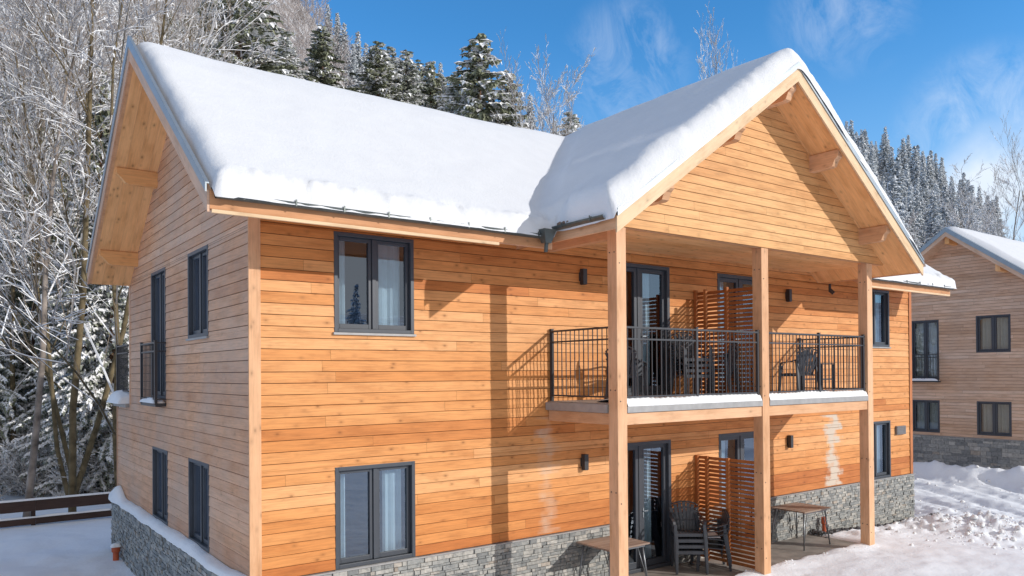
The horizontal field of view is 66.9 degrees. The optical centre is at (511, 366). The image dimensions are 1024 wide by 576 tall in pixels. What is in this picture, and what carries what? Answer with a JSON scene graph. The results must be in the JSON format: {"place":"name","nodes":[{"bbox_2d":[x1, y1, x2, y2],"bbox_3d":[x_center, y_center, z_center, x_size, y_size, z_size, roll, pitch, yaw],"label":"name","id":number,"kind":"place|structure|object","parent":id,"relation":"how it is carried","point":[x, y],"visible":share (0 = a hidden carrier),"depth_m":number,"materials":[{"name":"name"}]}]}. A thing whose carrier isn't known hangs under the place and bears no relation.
{"place":"outdoors","nodes":[
{"label":"outdoors","id":0,"kind":"place"},
{"bbox_2d":[0,0,1023,575],"bbox_3d":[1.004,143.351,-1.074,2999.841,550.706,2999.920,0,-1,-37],"label":"snowy ground","id":1,"kind":"structure","parent":0,"point":[70,548],"depth_m":17.64,"materials":[{"name":"snow"}]},
{"bbox_2d":[0,81,20,315],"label":"spruce tree","id":2,"kind":"object","parent":1,"relation":"on","point":[8,180],"visible":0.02,"depth_m":30.80,"materials":[{"name":"green plant"}]},
{"bbox_2d":[0,265,37,495],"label":"young spruce","id":3,"kind":"object","parent":1,"relation":"on","point":[5,392],"visible":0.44,"depth_m":26.14,"materials":[{"name":"green plant"}]},
{"bbox_2d":[0,439,50,495],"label":"snowy shrub","id":4,"kind":"object","parent":1,"relation":"on","point":[8,481],"visible":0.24,"depth_m":25.16,"materials":[{"name":"white plant"}]},
{"bbox_2d":[0,407,60,485],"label":"snowy shrub","id":5,"kind":"object","parent":1,"relation":"on","point":[15,452],"visible":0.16,"depth_m":25.90,"materials":[{"name":"white plant"}]},
{"bbox_2d":[0,420,62,497],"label":"snowy shrub","id":6,"kind":"object","parent":1,"relation":"on","point":[23,479],"visible":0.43,"depth_m":24.82,"materials":[{"name":"white plant"}]},
{"bbox_2d":[0,249,80,494],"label":"young spruce","id":7,"kind":"object","parent":1,"relation":"on","point":[28,386],"visible":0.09,"depth_m":26.46,"materials":[{"name":"green plant"}]},
{"bbox_2d":[0,36,84,176],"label":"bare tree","id":8,"kind":"object","parent":1,"relation":"on","point":[59,104],"visible":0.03,"depth_m":52.68,"materials":[{"name":"grey plant"}]},
{"bbox_2d":[0,75,87,482],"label":"spruce tree","id":9,"kind":"object","parent":1,"relation":"on","point":[11,400],"visible":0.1,"depth_m":27.40,"materials":[{"name":"green plant"}]},
{"bbox_2d":[16,155,75,424],"bbox_3d":[-17.094,-1.640,29.460,4.768,13.020,5.022,-1,-1,33],"label":"spruce tree","id":10,"kind":"object","parent":1,"relation":"on","point":[63,162],"visible":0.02,"depth_m":29.18,"materials":[{"name":"green plant"}]},
{"bbox_2d":[0,492,111,527],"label":"wooden fence","id":11,"kind":"object","parent":1,"relation":"on","point":[33,505],"visible":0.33,"depth_m":20.56,"materials":[{"name":"brown wood"}]},
{"bbox_2d":[2,167,128,492],"bbox_3d":[-14.357,-1.025,25.952,4.300,11.557,4.080,0,0,6],"label":"spruce tree","id":12,"kind":"object","parent":1,"relation":"on","point":[47,425],"visible":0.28,"depth_m":25.15,"materials":[{"name":"green plant"}]},
{"bbox_2d":[0,0,143,516],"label":"birch tree","id":13,"kind":"object","parent":1,"relation":"on","point":[30,484],"visible":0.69,"depth_m":22.02,"materials":[{"name":"white plant"}]},
{"bbox_2d":[41,437,104,496],"bbox_3d":[-13.876,3.291,24.082,1.983,2.450,1.706,-1,0,21],"label":"snowy shrub","id":14,"kind":"object","parent":1,"relation":"on","point":[58,473],"visible":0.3,"depth_m":24.07,"materials":[{"name":"white plant"}]},
{"bbox_2d":[26,66,128,391],"bbox_3d":[-15.801,-3.353,30.329,7.200,16.800,7.593,-1,0,27],"label":"spruce tree","id":15,"kind":"object","parent":1,"relation":"on","point":[100,116],"visible":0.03,"depth_m":29.86,"materials":[{"name":"green plant"}]},
{"bbox_2d":[0,0,156,491],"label":"bare tree","id":16,"kind":"object","parent":1,"relation":"on","point":[12,378],"visible":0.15,"depth_m":26.28,"materials":[{"name":"grey plant"}]},
{"bbox_2d":[34,262,131,496],"bbox_3d":[-13.314,-0.143,25.706,4.475,10.979,4.816,-1,-1,28],"label":"spruce tree","id":17,"kind":"object","parent":1,"relation":"on","point":[106,448],"visible":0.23,"depth_m":25.03,"materials":[{"name":"green plant"}]},
{"bbox_2d":[50,387,128,492],"bbox_3d":[-12.877,2.590,25.006,3.536,4.369,3.042,0,-1,-37],"label":"snowy shrub","id":18,"kind":"object","parent":1,"relation":"on","point":[97,462],"visible":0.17,"depth_m":24.66,"materials":[{"name":"white plant"}]},
{"bbox_2d":[0,0,250,495],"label":"bare tree","id":19,"kind":"object","parent":1,"relation":"on","point":[56,419],"visible":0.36,"depth_m":23.00,"materials":[{"name":"white plant"}]},
{"bbox_2d":[66,0,191,185],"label":"bare tree","id":20,"kind":"object","parent":1,"relation":"on","point":[152,33],"visible":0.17,"depth_m":52.87,"materials":[{"name":"grey plant"}]},
{"bbox_2d":[0,0,260,422],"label":"bare tree","id":21,"kind":"object","parent":1,"relation":"on","point":[20,223],"visible":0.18,"depth_m":24.79,"materials":[{"name":"grey plant"}]},
{"bbox_2d":[0,0,278,511],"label":"bare tree","id":22,"kind":"object","parent":1,"relation":"on","point":[72,480],"visible":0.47,"depth_m":22.42,"materials":[{"name":"white plant"}]},
{"bbox_2d":[0,0,299,486],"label":"bare tree","id":23,"kind":"object","parent":1,"relation":"on","point":[114,298],"visible":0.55,"depth_m":21.06,"materials":[{"name":"white plant"}]},
{"bbox_2d":[99,0,210,115],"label":"bare tree","id":24,"kind":"object","parent":1,"relation":"on","point":[174,29],"visible":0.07,"depth_m":52.01,"materials":[{"name":"grey plant"}]},
{"bbox_2d":[120,0,218,54],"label":"bare tree","id":25,"kind":"object","parent":1,"relation":"on","point":[185,3],"visible":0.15,"depth_m":58.58,"materials":[{"name":"grey plant"}]},
{"bbox_2d":[175,0,218,44],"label":"spruce tree","id":26,"kind":"object","parent":1,"relation":"on","point":[200,10],"visible":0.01,"depth_m":84.88,"materials":[{"name":"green plant"}]},
{"bbox_2d":[150,0,262,66],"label":"bare tree","id":27,"kind":"object","parent":1,"relation":"on","point":[213,2],"visible":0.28,"depth_m":61.28,"materials":[{"name":"grey plant"}]},
{"bbox_2d":[182,0,304,79],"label":"spruce tree","id":28,"kind":"object","parent":1,"relation":"on","point":[253,30],"visible":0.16,"depth_m":76.50,"materials":[{"name":"green plant"}]},
{"bbox_2d":[274,0,301,41],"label":"bare tree","id":29,"kind":"object","parent":1,"relation":"on","point":[291,17],"visible":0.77,"depth_m":147.14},
{"bbox_2d":[268,35,309,78],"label":"spruce tree","id":30,"kind":"object","parent":1,"relation":"on","point":[282,41],"visible":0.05,"depth_m":96.02,"materials":[{"name":"green plant"}]},
{"bbox_2d":[284,20,313,76],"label":"bare tree","id":31,"kind":"object","parent":1,"relation":"on","point":[298,51],"visible":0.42,"depth_m":130.24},
{"bbox_2d":[291,10,318,69],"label":"bare tree","id":32,"kind":"object","parent":1,"relation":"on","point":[300,33],"visible":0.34,"depth_m":137.05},
{"bbox_2d":[291,2,321,68],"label":"bare tree","id":33,"kind":"object","parent":1,"relation":"on","point":[314,17],"visible":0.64,"depth_m":146.76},
{"bbox_2d":[297,24,347,89],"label":"spruce tree","id":34,"kind":"object","parent":1,"relation":"on","point":[319,58],"visible":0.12,"depth_m":100.66,"materials":[{"name":"green plant"}]},
{"bbox_2d":[333,13,342,65],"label":"spruce tree","id":35,"kind":"object","parent":1,"relation":"on","point":[338,26],"visible":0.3,"depth_m":234.62,"materials":[{"name":"plant"}]},
{"bbox_2d":[337,23,349,81],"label":"spruce tree","id":36,"kind":"object","parent":1,"relation":"on","point":[343,35],"visible":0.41,"depth_m":230.05,"materials":[{"name":"plant"}]},
{"bbox_2d":[344,44,358,85],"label":"spruce tree","id":37,"kind":"object","parent":1,"relation":"on","point":[353,65],"visible":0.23,"depth_m":187.53,"materials":[{"name":"plant"}]},
{"bbox_2d":[353,31,362,72],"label":"spruce tree","id":38,"kind":"object","parent":1,"relation":"on","point":[358,58],"visible":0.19,"depth_m":230.93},
{"bbox_2d":[347,41,421,103],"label":"spruce tree","id":39,"kind":"object","parent":1,"relation":"on","point":[377,64],"visible":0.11,"depth_m":105.81,"materials":[{"name":"green plant"}]},
{"bbox_2d":[369,46,401,81],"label":"spruce tree","id":40,"kind":"object","parent":1,"relation":"on","point":[391,52],"visible":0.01,"depth_m":116.55,"materials":[{"name":"green plant"}]},
{"bbox_2d":[390,50,427,105],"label":"spruce tree","id":41,"kind":"object","parent":1,"relation":"on","point":[410,76],"visible":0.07,"depth_m":108.68,"materials":[{"name":"green plant"}]},
{"bbox_2d":[417,61,441,108],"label":"spruce tree","id":42,"kind":"object","parent":1,"relation":"on","point":[432,83],"visible":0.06,"depth_m":115.10,"materials":[{"name":"green plant"}]},
{"bbox_2d":[436,74,455,111],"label":"spruce tree","id":43,"kind":"object","parent":1,"relation":"on","point":[440,103],"depth_m":111.20,"materials":[{"name":"green plant"}]},
{"bbox_2d":[437,66,476,113],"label":"spruce tree","id":44,"kind":"object","parent":1,"relation":"on","point":[453,110],"visible":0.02,"depth_m":75.71,"materials":[{"name":"green plant"}]},
{"bbox_2d":[433,33,528,128],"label":"spruce tree","id":45,"kind":"object","parent":1,"relation":"on","point":[477,74],"visible":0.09,"depth_m":71.45,"materials":[{"name":"green plant"}]},
{"bbox_2d":[488,70,530,128],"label":"spruce tree","id":46,"kind":"object","parent":1,"relation":"on","point":[504,86],"depth_m":73.62,"materials":[{"name":"green plant"}]},
{"bbox_2d":[86,35,955,575],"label":"timber chalet","id":47,"kind":"object","parent":1,"relation":"on","point":[370,335],"visible":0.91,"depth_m":12.66,"materials":[{"name":"wood"}]},
{"bbox_2d":[151,267,166,398],"bbox_3d":[-6.430,-0.589,14.222,0.138,2.350,1.140,0,-1,-37],"label":"window","id":48,"kind":"structure","parent":47,"relation":"in","point":[158,280],"depth_m":14.46,"materials":[{"name":"black glass"}]},
{"bbox_2d":[152,446,167,525],"bbox_3d":[-6.357,2.152,14.129,0.138,1.325,1.180,0,-1,-37],"label":"window","id":49,"kind":"structure","parent":47,"relation":"in","point":[159,456],"depth_m":14.43,"materials":[{"name":"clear glass"}]},
{"bbox_2d":[186,244,209,340],"bbox_3d":[-4.847,-1.120,12.066,0.165,1.405,1.200,0,-1,-37],"label":"window","id":50,"kind":"structure","parent":47,"relation":"in","point":[197,260],"depth_m":12.28,"materials":[{"name":"black glass"}]},
{"bbox_2d":[188,458,209,552],"bbox_3d":[-4.813,2.125,12.049,0.138,1.325,1.160,0,-1,-37],"label":"window","id":51,"kind":"structure","parent":47,"relation":"in","point":[198,472],"depth_m":12.30,"materials":[{"name":"black glass"}]},
{"bbox_2d":[301,461,427,575],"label":"window","id":52,"kind":"structure","parent":47,"relation":"in","point":[375,503],"depth_m":11.50,"materials":[{"name":"clear glass"}]},
{"bbox_2d":[333,231,415,336],"bbox_3d":[-2.236,-1.180,11.518,1.965,2.110,0.955,0,-1,-37],"label":"window","id":53,"kind":"structure","parent":47,"relation":"in","point":[374,275],"depth_m":11.51,"materials":[{"name":"clear glass"}]},
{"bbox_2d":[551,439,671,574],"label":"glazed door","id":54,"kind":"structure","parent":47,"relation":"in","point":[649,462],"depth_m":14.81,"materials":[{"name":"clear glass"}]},
{"bbox_2d":[605,346,646,398],"bbox_3d":[1.977,0.107,13.467,0.632,0.926,0.658,-1,0,25],"label":"armchair","id":55,"kind":"object","parent":47,"relation":"on","point":[635,373],"visible":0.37,"depth_m":13.19,"materials":[{"name":"grey plastic"}]},
{"bbox_2d":[626,262,669,395],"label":"glazed door","id":56,"kind":"structure","parent":47,"relation":"in","point":[647,286],"depth_m":14.84,"materials":[{"name":"clear glass"}]},
{"bbox_2d":[669,354,713,396],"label":"armchair","id":57,"kind":"object","parent":47,"relation":"on","point":[681,375],"visible":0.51,"depth_m":14.49,"materials":[{"name":"grey plastic"}]},
{"bbox_2d":[669,347,713,391],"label":"armchair","id":58,"kind":"object","parent":57,"relation":"on","point":[690,369],"visible":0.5,"depth_m":14.21,"materials":[{"name":"grey plastic"}]},
{"bbox_2d":[669,337,713,386],"bbox_3d":[3.315,-0.096,14.377,0.632,0.926,0.658,0,0,-17],"label":"armchair","id":59,"kind":"object","parent":58,"relation":"on","point":[699,364],"visible":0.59,"depth_m":14.18,"materials":[{"name":"grey plastic"}]},
{"bbox_2d":[669,332,713,380],"bbox_3d":[3.315,-0.196,14.378,0.632,0.926,0.658,0,0,-17],"label":"armchair","id":60,"kind":"object","parent":59,"relation":"on","point":[690,348],"visible":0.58,"depth_m":14.54,"materials":[{"name":"grey plastic"}]},
{"bbox_2d":[682,431,754,553],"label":"glazed door","id":61,"kind":"structure","parent":47,"relation":"in","point":[740,445],"depth_m":16.27,"materials":[{"name":"clear glass"}]},
{"bbox_2d":[699,347,739,393],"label":"armchair","id":62,"kind":"object","parent":47,"relation":"on","point":[732,366],"visible":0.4,"depth_m":14.33,"materials":[{"name":"grey plastic"}]},
{"bbox_2d":[698,343,740,391],"bbox_3d":[3.851,0.001,14.410,0.658,0.926,0.632,-1,-1,33],"label":"armchair","id":63,"kind":"object","parent":62,"relation":"on","point":[728,368],"visible":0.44,"depth_m":14.12,"materials":[{"name":"grey plastic"}]},
{"bbox_2d":[717,273,752,390],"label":"glazed door","id":64,"kind":"structure","parent":47,"relation":"in","point":[723,280],"depth_m":16.22,"materials":[{"name":"black glass"}]},
{"bbox_2d":[778,348,821,392],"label":"armchair","id":65,"kind":"object","parent":47,"relation":"on","point":[813,363],"visible":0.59,"depth_m":15.56,"materials":[{"name":"grey plastic"}]},
{"bbox_2d":[804,363,834,389],"bbox_3d":[6.423,0.247,16.218,0.480,0.625,0.440,0,-1,-37],"label":"side table","id":66,"kind":"object","parent":47,"relation":"on","point":[833,384],"visible":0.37,"depth_m":16.18,"materials":[{"name":"grey plastic"}]},
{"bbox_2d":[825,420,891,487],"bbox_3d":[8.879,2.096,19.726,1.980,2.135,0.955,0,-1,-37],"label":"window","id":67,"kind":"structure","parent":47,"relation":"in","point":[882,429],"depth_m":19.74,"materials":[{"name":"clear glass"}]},
{"bbox_2d":[872,289,890,347],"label":"window","id":68,"kind":"structure","parent":47,"relation":"in","point":[880,298],"depth_m":19.77,"materials":[{"name":"clear glass"}]},
{"bbox_2d":[485,32,567,134],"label":"bare tree","id":69,"kind":"object","parent":1,"relation":"on","point":[512,93],"visible":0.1,"depth_m":52.53,"materials":[{"name":"grey plant"}]},
{"bbox_2d":[497,59,575,133],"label":"birch tree","id":70,"kind":"object","parent":1,"relation":"on","point":[523,110],"visible":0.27,"depth_m":57.79,"materials":[{"name":"grey plant"}]},
{"bbox_2d":[525,36,595,135],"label":"birch tree","id":71,"kind":"object","parent":1,"relation":"on","point":[569,99],"visible":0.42,"depth_m":50.61,"materials":[{"name":"white plant"}]},
{"bbox_2d":[555,112,581,135],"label":"spruce tree","id":72,"kind":"object","parent":1,"relation":"on","point":[575,122],"visible":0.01,"depth_m":69.74,"materials":[{"name":"green plant"}]},
{"bbox_2d":[693,1,744,79],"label":"birch tree","id":73,"kind":"object","parent":1,"relation":"on","point":[713,50],"visible":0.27,"depth_m":35.85,"materials":[{"name":"white plant"}]},
{"bbox_2d":[628,534,855,575],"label":"terrace","id":74,"kind":"structure","parent":1,"relation":"on","point":[786,550],"depth_m":15.34,"materials":[{"name":"concrete"}]},
{"bbox_2d":[576,536,649,575],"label":"outdoor table","id":75,"kind":"object","parent":74,"relation":"on","point":[601,543],"visible":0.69,"depth_m":13.18,"materials":[{"name":"wood"}]},
{"bbox_2d":[671,517,708,574],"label":"armchair","id":76,"kind":"object","parent":74,"relation":"on","point":[689,551],"visible":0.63,"depth_m":14.12,"materials":[{"name":"grey plastic"}]},
{"bbox_2d":[670,512,707,568],"bbox_3d":[3.275,3.220,14.414,0.632,0.926,0.658,0,0,1],"label":"armchair","id":77,"kind":"object","parent":76,"relation":"on","point":[691,545],"visible":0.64,"depth_m":14.13,"materials":[{"name":"grey plastic"}]},
{"bbox_2d":[670,506,706,562],"bbox_3d":[3.267,3.115,14.425,0.632,0.926,0.658,0,0,1],"label":"armchair","id":78,"kind":"object","parent":77,"relation":"on","point":[691,539],"visible":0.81,"depth_m":14.26,"materials":[{"name":"grey plastic"}]},
{"bbox_2d":[669,501,706,556],"bbox_3d":[3.259,3.010,14.435,0.632,0.926,0.658,0,0,1],"label":"armchair","id":79,"kind":"object","parent":78,"relation":"on","point":[684,521],"visible":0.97,"depth_m":14.64,"materials":[{"name":"grey plastic"}]},
{"bbox_2d":[690,525,731,571],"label":"armchair","id":80,"kind":"object","parent":74,"relation":"on","point":[718,547],"visible":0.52,"depth_m":14.36,"materials":[{"name":"grey plastic"}]},
{"bbox_2d":[690,520,731,566],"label":"armchair","id":81,"kind":"object","parent":80,"relation":"on","point":[716,542],"visible":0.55,"depth_m":14.35,"materials":[{"name":"grey plastic"}]},
{"bbox_2d":[690,509,731,561],"bbox_3d":[3.741,3.153,14.582,0.658,0.926,0.632,0,0,1],"label":"armchair","id":82,"kind":"object","parent":81,"relation":"on","point":[723,520],"visible":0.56,"depth_m":14.38,"materials":[{"name":"grey plastic"}]},
{"bbox_2d":[770,502,830,550],"bbox_3d":[6.141,3.389,16.496,0.980,0.792,0.844,0,-1,-37],"label":"outdoor table","id":83,"kind":"object","parent":74,"relation":"on","point":[803,508],"visible":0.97,"depth_m":16.44,"materials":[{"name":"wood"}]},
{"bbox_2d":[857,133,871,165],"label":"spruce tree","id":84,"kind":"object","parent":1,"relation":"on","point":[862,147],"visible":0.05,"depth_m":214.27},
{"bbox_2d":[810,512,938,537],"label":"pebbles","id":85,"kind":"object","parent":1,"relation":"on","point":[819,533],"visible":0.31,"depth_m":17.61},
{"bbox_2d":[878,126,889,176],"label":"spruce tree","id":86,"kind":"object","parent":1,"relation":"on","point":[883,161],"visible":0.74,"depth_m":326.11,"materials":[{"name":"plant"}]},
{"bbox_2d":[745,465,1023,575],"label":"snow clods","id":87,"kind":"object","parent":1,"relation":"on","point":[970,529],"visible":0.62,"depth_m":18.02,"materials":[{"name":"snow"}]},
{"bbox_2d":[884,147,896,190],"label":"spruce tree","id":88,"kind":"object","parent":1,"relation":"on","point":[890,165],"visible":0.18,"depth_m":260.26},
{"bbox_2d":[886,168,909,233],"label":"spruce tree","id":89,"kind":"object","parent":1,"relation":"on","point":[895,202],"visible":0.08,"depth_m":136.94,"materials":[{"name":"plant"}]},
{"bbox_2d":[889,157,911,213],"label":"spruce tree","id":90,"kind":"object","parent":1,"relation":"on","point":[900,176],"visible":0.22,"depth_m":209.49,"materials":[{"name":"plant"}]},
{"bbox_2d":[898,138,910,172],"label":"spruce tree","id":91,"kind":"object","parent":1,"relation":"on","point":[903,158],"visible":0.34,"depth_m":307.87,"materials":[{"name":"plant"}]},
{"bbox_2d":[899,197,915,237],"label":"spruce tree","id":92,"kind":"object","parent":1,"relation":"on","point":[904,200],"visible":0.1,"depth_m":162.55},
{"bbox_2d":[905,185,921,249],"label":"spruce tree","id":93,"kind":"object","parent":1,"relation":"on","point":[910,204],"visible":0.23,"depth_m":170.16,"materials":[{"name":"plant"}]},
{"bbox_2d":[910,149,919,192],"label":"spruce tree","id":94,"kind":"object","parent":1,"relation":"on","point":[915,169],"visible":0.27,"depth_m":274.05,"materials":[{"name":"plant"}]},
{"bbox_2d":[912,183,926,248],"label":"spruce tree","id":95,"kind":"object","parent":1,"relation":"on","point":[917,209],"visible":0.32,"depth_m":188.25,"materials":[{"name":"plant"}]},
{"bbox_2d":[919,162,931,216],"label":"spruce tree","id":96,"kind":"object","parent":1,"relation":"on","point":[923,183],"visible":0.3,"depth_m":241.21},
{"bbox_2d":[925,155,935,200],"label":"spruce tree","id":97,"kind":"object","parent":1,"relation":"on","point":[929,173],"visible":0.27,"depth_m":280.83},
{"bbox_2d":[922,190,942,242],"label":"spruce tree","id":98,"kind":"object","parent":1,"relation":"on","point":[934,213],"visible":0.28,"depth_m":180.45,"materials":[{"name":"plant"}]},
{"bbox_2d":[939,185,953,226],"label":"spruce tree","id":99,"kind":"object","parent":1,"relation":"on","point":[946,200],"visible":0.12,"depth_m":192.13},
{"bbox_2d":[914,153,1009,247],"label":"bare tree","id":100,"kind":"object","parent":1,"relation":"on","point":[964,188],"visible":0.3,"depth_m":52.81,"materials":[{"name":"white plant"}]},
{"bbox_2d":[929,191,995,234],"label":"birch tree","id":101,"kind":"object","parent":1,"relation":"on","point":[962,217],"visible":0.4,"depth_m":46.37,"materials":[{"name":"white plant"}]},
{"bbox_2d":[911,226,1023,469],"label":"timber house","id":102,"kind":"structure","parent":1,"relation":"on","point":[968,370],"depth_m":29.45,"materials":[{"name":"wood"}]},
{"bbox_2d":[912,320,939,378],"bbox_3d":[16.798,-0.656,31.074,0.928,3.050,1.770,0,-1,-37],"label":"window","id":103,"kind":"structure","parent":102,"relation":"in","point":[925,334],"depth_m":30.87,"materials":[{"name":"glass"}]},
{"bbox_2d":[912,400,939,432],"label":"window","id":104,"kind":"structure","parent":102,"relation":"in","point":[926,413],"depth_m":30.84,"materials":[{"name":"glass"}]},
{"bbox_2d":[976,314,1010,352],"bbox_3d":[18.269,-1.222,29.091,0.928,2.090,1.880,0,-1,-37],"label":"window","id":105,"kind":"structure","parent":102,"relation":"in","point":[993,332],"depth_m":28.88,"materials":[{"name":"glass"}]},
{"bbox_2d":[977,401,1011,436],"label":"window","id":106,"kind":"structure","parent":102,"relation":"in","point":[993,418],"depth_m":28.85,"materials":[{"name":"glass"}]},
{"bbox_2d":[961,185,984,232],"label":"spruce tree","id":107,"kind":"object","parent":1,"relation":"on","point":[973,194],"visible":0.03,"depth_m":174.75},
{"bbox_2d":[951,153,1023,240],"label":"birch tree","id":108,"kind":"object","parent":1,"relation":"on","point":[1013,202],"visible":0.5,"depth_m":50.24,"materials":[{"name":"white plant"}]},
{"bbox_2d":[990,110,1023,240],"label":"bare tree","id":109,"kind":"object","parent":1,"relation":"on","point":[1013,160],"visible":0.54,"depth_m":48.66,"materials":[{"name":"white plant"}]},
{"bbox_2d":[301,0,1023,241],"label":"sky","id":110,"kind":"structure","parent":0,"point":[942,74],"materials":[{"name":"blue"}]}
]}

